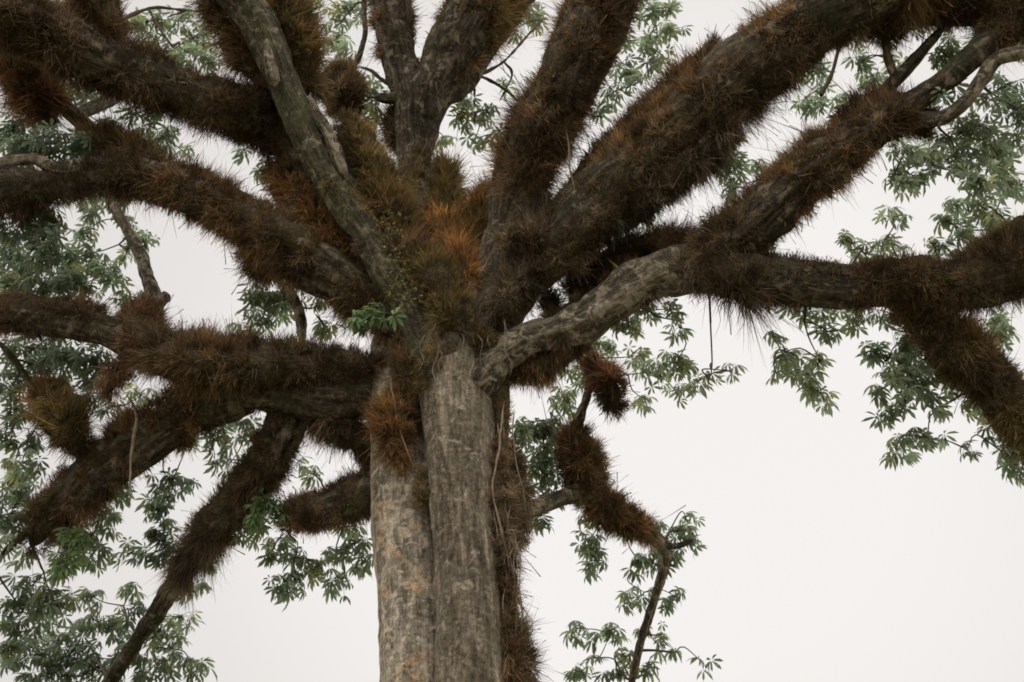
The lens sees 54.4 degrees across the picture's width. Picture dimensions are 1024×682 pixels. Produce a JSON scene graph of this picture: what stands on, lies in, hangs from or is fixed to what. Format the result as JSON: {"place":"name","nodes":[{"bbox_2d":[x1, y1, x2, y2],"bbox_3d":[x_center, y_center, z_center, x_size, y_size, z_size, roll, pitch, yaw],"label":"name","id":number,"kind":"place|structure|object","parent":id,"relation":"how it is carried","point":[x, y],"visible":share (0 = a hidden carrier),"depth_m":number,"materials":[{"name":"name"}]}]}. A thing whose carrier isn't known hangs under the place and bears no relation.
{"place":"outdoors","nodes":[
{"label":"outdoors","id":0,"kind":"place"},
{"bbox_2d":[0,0,1023,681],"label":"sky","id":1,"kind":"structure","parent":0,"point":[820,562],"materials":[{"name":"white"}]},
{"label":"ground","id":2,"kind":"structure","parent":0,"visible":0},
{"bbox_2d":[0,0,1023,681],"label":"kapok tree","id":3,"kind":"object","parent":2,"relation":"on","point":[434,564],"visible":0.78,"depth_m":15.64,"materials":[{"name":"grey plant"}]},
{"bbox_2d":[0,36,35,79],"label":"epiphyte plant","id":4,"kind":"object","parent":3,"relation":"attached to","point":[11,59],"depth_m":16.04,"materials":[{"name":"brown plant"}]},
{"bbox_2d":[0,51,95,145],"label":"epiphyte plant","id":5,"kind":"object","parent":3,"relation":"attached to","point":[22,93],"visible":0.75,"depth_m":16.48,"materials":[{"name":"brown plant"}]},
{"bbox_2d":[0,364,107,470],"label":"epiphyte plant","id":6,"kind":"object","parent":3,"relation":"attached to","point":[60,413],"visible":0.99,"depth_m":15.85,"materials":[{"name":"brown plant"}]},
{"bbox_2d":[0,284,116,355],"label":"epiphyte plant","id":7,"kind":"object","parent":3,"relation":"attached to","point":[60,305],"visible":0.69,"depth_m":15.50,"materials":[{"name":"brown plant"}]},
{"bbox_2d":[0,158,124,251],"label":"epiphyte plant","id":8,"kind":"object","parent":3,"relation":"attached to","point":[71,190],"visible":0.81,"depth_m":15.29,"materials":[{"name":"brown plant"}]},
{"bbox_2d":[47,0,143,97],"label":"epiphyte plant","id":9,"kind":"object","parent":3,"relation":"attached to","point":[104,14],"visible":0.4,"depth_m":16.07,"materials":[{"name":"brown plant"}]},
{"bbox_2d":[83,355,137,420],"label":"epiphyte plant","id":10,"kind":"object","parent":3,"relation":"attached to","point":[112,378],"visible":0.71,"depth_m":15.60,"materials":[{"name":"brown plant"}]},
{"bbox_2d":[44,106,195,201],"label":"epiphyte plant","id":11,"kind":"object","parent":3,"relation":"attached to","point":[103,129],"visible":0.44,"depth_m":16.34,"materials":[{"name":"brown plant"}]},
{"bbox_2d":[5,378,235,576],"bbox_3d":[-6.427,2.054,15.975,4.164,2.929,1.740,-21,-44,23],"label":"epiphyte plant","id":12,"kind":"object","parent":3,"relation":"attached to","point":[121,422],"visible":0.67,"depth_m":15.88,"materials":[{"name":"brown plant"}]},
{"bbox_2d":[126,395,138,498],"bbox_3d":[-5.903,1.604,15.313,0.515,1.883,0.110,16,-43,-18],"label":"aerial root","id":13,"kind":"object","parent":3,"relation":"hanging from","point":[133,437],"visible":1,"depth_m":15.37,"materials":[{"name":"brown plant"}]},
{"bbox_2d":[106,279,183,380],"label":"epiphyte plant","id":14,"kind":"object","parent":3,"relation":"attached to","point":[139,308],"visible":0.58,"depth_m":15.56,"materials":[{"name":"brown plant"}]},
{"bbox_2d":[0,0,293,166],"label":"epiphyte plant","id":15,"kind":"object","parent":3,"relation":"attached to","point":[229,115],"visible":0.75,"depth_m":16.22,"materials":[{"name":"brown plant"}]},
{"bbox_2d":[145,518,243,629],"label":"epiphyte plant","id":16,"kind":"object","parent":3,"relation":"attached to","point":[180,582],"visible":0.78,"depth_m":16.29,"materials":[{"name":"brown plant"}]},
{"bbox_2d":[77,125,332,306],"bbox_3d":[-4.976,-2.040,16.152,4.392,2.897,1.846,12,-41,-14],"label":"epiphyte plant","id":17,"kind":"object","parent":3,"relation":"attached to","point":[260,222],"visible":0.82,"depth_m":15.98,"materials":[{"name":"brown plant"}]},
{"bbox_2d":[164,411,308,575],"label":"epiphyte plant","id":18,"kind":"object","parent":3,"relation":"attached to","point":[238,483],"visible":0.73,"depth_m":15.74,"materials":[{"name":"brown plant"}]},
{"bbox_2d":[165,0,311,127],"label":"epiphyte plant","id":19,"kind":"object","parent":3,"relation":"attached to","point":[237,53],"visible":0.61,"depth_m":17.00,"materials":[{"name":"brown plant"}]},
{"bbox_2d":[113,300,395,424],"bbox_3d":[-3.876,0.436,15.302,4.516,2.014,2.001,7,-40,-8],"label":"epiphyte plant","id":20,"kind":"object","parent":3,"relation":"attached to","point":[240,363],"visible":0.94,"depth_m":15.04,"materials":[{"name":"brown plant"}]},
{"bbox_2d":[224,251,288,303],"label":"epiphyte plant","id":21,"kind":"object","parent":3,"relation":"attached to","point":[257,278],"visible":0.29,"depth_m":16.64,"materials":[{"name":"brown plant"}]},
{"bbox_2d":[221,0,347,114],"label":"epiphyte plant","id":22,"kind":"object","parent":3,"relation":"attached to","point":[298,23],"visible":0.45,"depth_m":17.04,"materials":[{"name":"brown plant"}]},
{"bbox_2d":[246,383,361,418],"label":"epiphyte plant","id":23,"kind":"object","parent":3,"relation":"attached to","point":[353,406],"visible":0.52,"depth_m":15.29,"materials":[{"name":"brown plant"}]},
{"bbox_2d":[251,148,383,314],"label":"epiphyte plant","id":24,"kind":"object","parent":3,"relation":"attached to","point":[282,180],"visible":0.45,"depth_m":16.63,"materials":[{"name":"brown plant"}]},
{"bbox_2d":[268,455,370,543],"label":"epiphyte plant","id":25,"kind":"object","parent":3,"relation":"attached to","point":[358,500],"visible":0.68,"depth_m":15.24,"materials":[{"name":"brown plant"}]},
{"bbox_2d":[285,399,370,477],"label":"epiphyte plant","id":26,"kind":"object","parent":3,"relation":"attached to","point":[341,434],"visible":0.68,"depth_m":15.29,"materials":[{"name":"brown plant"}]},
{"bbox_2d":[282,230,396,346],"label":"epiphyte plant","id":27,"kind":"object","parent":3,"relation":"attached to","point":[358,294],"visible":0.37,"depth_m":15.87,"materials":[{"name":"brown plant"}]},
{"bbox_2d":[280,122,415,306],"bbox_3d":[-2.653,-2.192,16.112,2.922,3.765,0.774,20,-44,-22],"label":"epiphyte plant","id":28,"kind":"object","parent":3,"relation":"attached to","point":[361,207],"visible":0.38,"depth_m":15.87,"materials":[{"name":"brown plant"}]},
{"bbox_2d":[320,45,378,121],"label":"epiphyte plant","id":29,"kind":"object","parent":3,"relation":"attached to","point":[350,84],"visible":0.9,"depth_m":18.88,"materials":[{"name":"brown plant"}]},
{"bbox_2d":[364,85,397,159],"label":"epiphyte plant","id":30,"kind":"object","parent":3,"relation":"attached to","point":[388,125],"visible":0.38,"depth_m":18.68,"materials":[{"name":"brown plant"}]},
{"bbox_2d":[354,369,427,478],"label":"epiphyte plant","id":31,"kind":"object","parent":3,"relation":"attached to","point":[382,425],"visible":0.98,"depth_m":14.32,"materials":[{"name":"brown plant"}]},
{"bbox_2d":[357,0,427,89],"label":"epiphyte plant","id":32,"kind":"object","parent":3,"relation":"attached to","point":[372,22],"visible":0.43,"depth_m":19.32,"materials":[{"name":"brown plant"}]},
{"bbox_2d":[367,205,423,312],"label":"climbing vine","id":33,"kind":"object","parent":3,"relation":"attached to","point":[399,284],"visible":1,"depth_m":15.43,"materials":[{"name":"green plant"}]},
{"bbox_2d":[329,103,466,314],"bbox_3d":[-1.924,-2.241,16.673,3.247,4.484,2.140,0,-40,0],"label":"epiphyte plant","id":34,"kind":"object","parent":3,"relation":"attached to","point":[371,165],"visible":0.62,"depth_m":16.74,"materials":[{"name":"brown plant"}]},
{"bbox_2d":[390,375,412,463],"bbox_3d":[-1.584,1.118,14.439,0.466,1.537,0.102,12,-41,-14],"label":"aerial root","id":35,"kind":"object","parent":3,"relation":"hanging from","point":[397,422],"visible":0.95,"depth_m":14.30,"materials":[{"name":"brown plant"}]},
{"bbox_2d":[382,330,422,435],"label":"epiphyte plant","id":36,"kind":"object","parent":3,"relation":"attached to","point":[401,362],"visible":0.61,"depth_m":15.02,"materials":[{"name":"brown plant"}]},
{"bbox_2d":[395,121,441,229],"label":"epiphyte plant","id":37,"kind":"object","parent":3,"relation":"attached to","point":[421,171],"visible":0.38,"depth_m":17.59,"materials":[{"name":"brown plant"}]},
{"bbox_2d":[406,464,430,515],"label":"epiphyte plant","id":38,"kind":"object","parent":3,"relation":"attached to","point":[422,487],"visible":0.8,"depth_m":13.91,"materials":[{"name":"plant"}]},
{"bbox_2d":[405,130,482,209],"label":"epiphyte plant","id":39,"kind":"object","parent":3,"relation":"attached to","point":[444,167],"visible":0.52,"depth_m":17.83,"materials":[{"name":"brown plant"}]},
{"bbox_2d":[396,222,497,353],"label":"epiphyte plant","id":40,"kind":"object","parent":3,"relation":"attached to","point":[443,298],"visible":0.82,"depth_m":15.28,"materials":[{"name":"brown plant"}]},
{"bbox_2d":[416,180,493,292],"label":"epiphyte plant","id":41,"kind":"object","parent":3,"relation":"attached to","point":[441,213],"visible":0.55,"depth_m":16.22,"materials":[{"name":"brown plant"}]},
{"bbox_2d":[409,316,500,393],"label":"epiphyte plant","id":42,"kind":"object","parent":3,"relation":"attached to","point":[446,348],"visible":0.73,"depth_m":14.75,"materials":[{"name":"brown plant"}]},
{"bbox_2d":[429,341,439,396],"bbox_3d":[-1.139,0.409,14.490,0.041,0.909,0.216,29,-48,-30],"label":"aerial root","id":43,"kind":"object","parent":42,"relation":"hanging from","point":[433,367],"visible":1,"depth_m":14.50,"materials":[{"name":"brown plant"}]},
{"bbox_2d":[447,178,489,268],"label":"epiphyte plant","id":44,"kind":"object","parent":3,"relation":"attached to","point":[477,208],"visible":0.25,"depth_m":16.78,"materials":[{"name":"brown plant"}]},
{"bbox_2d":[450,160,491,240],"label":"epiphyte plant","id":45,"kind":"object","parent":3,"relation":"attached to","point":[481,181],"visible":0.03,"depth_m":17.21,"materials":[{"name":"brown plant"}]},
{"bbox_2d":[421,0,544,92],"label":"epiphyte plant","id":46,"kind":"object","parent":3,"relation":"attached to","point":[501,20],"visible":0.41,"depth_m":18.72,"materials":[{"name":"brown plant"}]},
{"bbox_2d":[463,430,540,681],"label":"epiphyte plant","id":47,"kind":"object","parent":3,"relation":"attached to","point":[504,491],"visible":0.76,"depth_m":13.16,"materials":[{"name":"brown plant"}]},
{"bbox_2d":[493,500,498,553],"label":"aerial root","id":48,"kind":"object","parent":47,"relation":"hanging from","point":[496,527],"visible":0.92,"depth_m":13.32,"materials":[{"name":"brown plant"}]},
{"bbox_2d":[501,546,506,617],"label":"aerial root","id":49,"kind":"object","parent":47,"relation":"hanging from","point":[505,589],"visible":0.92,"depth_m":12.77,"materials":[{"name":"brown plant"}]},
{"bbox_2d":[502,520,508,587],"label":"aerial root","id":50,"kind":"object","parent":47,"relation":"hanging from","point":[503,547],"visible":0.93,"depth_m":13.17,"materials":[{"name":"brown plant"}]},
{"bbox_2d":[506,546,513,588],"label":"aerial root","id":51,"kind":"object","parent":47,"relation":"hanging from","point":[508,563],"visible":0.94,"depth_m":13.03,"materials":[{"name":"brown plant"}]},
{"bbox_2d":[506,511,514,601],"bbox_3d":[-0.035,2.856,13.066,0.158,1.401,0.071,21,-44,-23],"label":"aerial root","id":52,"kind":"object","parent":47,"relation":"hanging from","point":[510,556],"visible":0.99,"depth_m":13.07,"materials":[{"name":"brown plant"}]},
{"bbox_2d":[506,505,518,612],"bbox_3d":[0.021,2.840,13.087,0.192,1.601,0.064,19,-44,-22],"label":"aerial root","id":53,"kind":"object","parent":47,"relation":"hanging from","point":[515,549],"visible":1,"depth_m":13.20,"materials":[{"name":"brown plant"}]},
{"bbox_2d":[510,525,519,571],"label":"aerial root","id":54,"kind":"object","parent":47,"relation":"hanging from","point":[517,550],"visible":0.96,"depth_m":13.21,"materials":[{"name":"brown plant"}]},
{"bbox_2d":[513,542,518,633],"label":"aerial root","id":55,"kind":"object","parent":47,"relation":"hanging from","point":[517,579],"visible":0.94,"depth_m":12.86,"materials":[{"name":"brown plant"}]},
{"bbox_2d":[514,540,521,627],"bbox_3d":[0.094,3.121,12.861,0.117,1.237,0.066,26,-46,-27],"label":"aerial root","id":56,"kind":"object","parent":47,"relation":"hanging from","point":[519,582],"visible":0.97,"depth_m":12.90,"materials":[{"name":"brown plant"}]},
{"bbox_2d":[512,409,525,513],"bbox_3d":[0.086,1.698,14.104,0.213,1.761,0.068,20,-44,-22],"label":"aerial root","id":57,"kind":"object","parent":47,"relation":"hanging from","point":[514,450],"visible":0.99,"depth_m":14.24,"materials":[{"name":"brown plant"}]},
{"bbox_2d":[491,375,515,450],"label":"epiphyte plant","id":58,"kind":"object","parent":3,"relation":"attached to","point":[499,398],"visible":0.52,"depth_m":14.61,"materials":[{"name":"brown plant"}]},
{"bbox_2d":[491,404,529,617],"bbox_3d":[-0.021,2.231,13.617,0.562,3.269,0.155,26,-47,-28],"label":"aerial root","id":59,"kind":"object","parent":58,"relation":"hanging from","point":[492,489],"visible":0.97,"depth_m":13.65,"materials":[{"name":"brown plant"}]},
{"bbox_2d":[503,322,511,376],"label":"aerial root","id":60,"kind":"object","parent":3,"relation":"hanging from","point":[504,347],"visible":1,"depth_m":14.71,"materials":[{"name":"brown plant"}]},
{"bbox_2d":[476,246,565,332],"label":"epiphyte plant","id":61,"kind":"object","parent":3,"relation":"attached to","point":[512,294],"visible":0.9,"depth_m":15.12,"materials":[{"name":"brown plant"}]},
{"bbox_2d":[488,164,554,270],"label":"epiphyte plant","id":62,"kind":"object","parent":3,"relation":"attached to","point":[509,220],"visible":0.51,"depth_m":15.66,"materials":[{"name":"brown plant"}]},
{"bbox_2d":[463,179,585,324],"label":"epiphyte plant","id":63,"kind":"object","parent":3,"relation":"attached to","point":[542,208],"visible":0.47,"depth_m":15.38,"materials":[{"name":"brown plant"}]},
{"bbox_2d":[508,435,543,558],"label":"epiphyte plant","id":64,"kind":"object","parent":3,"relation":"attached to","point":[529,488],"visible":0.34,"depth_m":14.23,"materials":[{"name":"brown plant"}]},
{"bbox_2d":[498,597,566,681],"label":"epiphyte plant","id":65,"kind":"object","parent":3,"relation":"attached to","point":[533,654],"visible":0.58,"depth_m":12.44,"materials":[{"name":"brown plant"}]},
{"bbox_2d":[534,285,567,314],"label":"epiphyte plant","id":66,"kind":"object","parent":3,"relation":"attached to","point":[555,301],"visible":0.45,"depth_m":15.66,"materials":[{"name":"brown plant"}]},
{"bbox_2d":[506,338,612,420],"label":"epiphyte plant","id":67,"kind":"object","parent":3,"relation":"attached to","point":[541,369],"visible":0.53,"depth_m":15.01,"materials":[{"name":"brown plant"}]},
{"bbox_2d":[467,0,657,214],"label":"epiphyte plant","id":68,"kind":"object","parent":3,"relation":"attached to","point":[563,57],"visible":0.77,"depth_m":16.05,"materials":[{"name":"brown plant"}]},
{"bbox_2d":[513,244,641,326],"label":"epiphyte plant","id":69,"kind":"object","parent":3,"relation":"attached to","point":[575,298],"visible":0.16,"depth_m":15.34,"materials":[{"name":"brown plant"}]},
{"bbox_2d":[545,410,621,508],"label":"epiphyte plant","id":70,"kind":"object","parent":3,"relation":"attached to","point":[580,452],"visible":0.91,"depth_m":16.57,"materials":[{"name":"brown plant"}]},
{"bbox_2d":[537,181,644,295],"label":"epiphyte plant","id":71,"kind":"object","parent":3,"relation":"attached to","point":[585,238],"visible":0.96,"depth_m":15.11,"materials":[{"name":"brown plant"}]},
{"bbox_2d":[569,345,640,428],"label":"epiphyte plant","id":72,"kind":"object","parent":3,"relation":"attached to","point":[604,379],"visible":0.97,"depth_m":16.92,"materials":[{"name":"brown plant"}]},
{"bbox_2d":[541,288,674,357],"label":"epiphyte plant","id":73,"kind":"object","parent":3,"relation":"attached to","point":[563,346],"visible":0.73,"depth_m":14.76,"materials":[{"name":"brown plant"}]},
{"bbox_2d":[554,208,700,303],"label":"epiphyte plant","id":74,"kind":"object","parent":3,"relation":"attached to","point":[649,241],"visible":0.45,"depth_m":15.47,"materials":[{"name":"brown plant"}]},
{"bbox_2d":[572,472,685,559],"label":"epiphyte plant","id":75,"kind":"object","parent":3,"relation":"attached to","point":[611,514],"visible":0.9,"depth_m":16.71,"materials":[{"name":"brown plant"}]},
{"bbox_2d":[552,22,729,199],"bbox_3d":[2.017,-3.508,16.157,3.925,3.184,1.988,-14,-42,16],"label":"epiphyte plant","id":76,"kind":"object","parent":3,"relation":"attached to","point":[710,42],"visible":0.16,"depth_m":16.13,"materials":[{"name":"brown plant"}]},
{"bbox_2d":[603,96,754,253],"bbox_3d":[2.395,-2.553,15.113,2.894,2.194,1.800,-18,-43,20],"label":"epiphyte plant","id":77,"kind":"object","parent":3,"relation":"attached to","point":[717,142],"visible":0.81,"depth_m":15.04,"materials":[{"name":"brown plant"}]},
{"bbox_2d":[684,256,809,368],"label":"epiphyte plant","id":78,"kind":"object","parent":3,"relation":"attached to","point":[748,297],"visible":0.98,"depth_m":14.12,"materials":[{"name":"brown plant"}]},
{"bbox_2d":[548,0,976,254],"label":"epiphyte plant","id":79,"kind":"object","parent":3,"relation":"attached to","point":[636,130],"visible":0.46,"depth_m":14.94,"materials":[{"name":"brown plant"}]},
{"bbox_2d":[566,130,574,191],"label":"aerial root","id":80,"kind":"object","parent":79,"relation":"hanging from","point":[569,159],"visible":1,"depth_m":15.28,"materials":[{"name":"brown plant"}]},
{"bbox_2d":[659,237,879,318],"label":"epiphyte plant","id":81,"kind":"object","parent":3,"relation":"attached to","point":[748,260],"visible":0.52,"depth_m":14.27,"materials":[{"name":"brown plant"}]},
{"bbox_2d":[669,78,934,285],"bbox_3d":[4.235,-2.317,14.447,4.151,2.766,1.696,-26,-47,28],"label":"epiphyte plant","id":82,"kind":"object","parent":3,"relation":"attached to","point":[721,220],"visible":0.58,"depth_m":14.26,"materials":[{"name":"brown plant"}]},
{"bbox_2d":[823,58,946,173],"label":"epiphyte plant","id":83,"kind":"object","parent":3,"relation":"attached to","point":[920,134],"visible":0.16,"depth_m":14.61,"materials":[{"name":"brown plant"}]},
{"bbox_2d":[857,12,928,68],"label":"epiphyte plant","id":84,"kind":"object","parent":3,"relation":"attached to","point":[899,39],"visible":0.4,"depth_m":14.88,"materials":[{"name":"brown plant"}]},
{"bbox_2d":[836,243,969,336],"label":"epiphyte plant","id":85,"kind":"object","parent":3,"relation":"attached to","point":[905,277],"visible":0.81,"depth_m":13.96,"materials":[{"name":"brown plant"}]},
{"bbox_2d":[804,0,1023,76],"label":"epiphyte plant","id":86,"kind":"object","parent":3,"relation":"attached to","point":[967,16],"visible":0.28,"depth_m":14.38,"materials":[{"name":"brown plant"}]},
{"bbox_2d":[872,305,1023,474],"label":"epiphyte plant","id":87,"kind":"object","parent":3,"relation":"attached to","point":[1007,423],"visible":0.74,"depth_m":14.11,"materials":[{"name":"brown plant"}]},
{"bbox_2d":[928,211,1023,346],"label":"epiphyte plant","id":88,"kind":"object","parent":3,"relation":"attached to","point":[983,253],"visible":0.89,"depth_m":13.59,"materials":[{"name":"brown plant"}]},
{"bbox_2d":[953,0,1023,78],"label":"epiphyte plant","id":89,"kind":"object","parent":3,"relation":"attached to","point":[1013,29],"visible":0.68,"depth_m":13.93,"materials":[{"name":"brown plant"}]}
]}

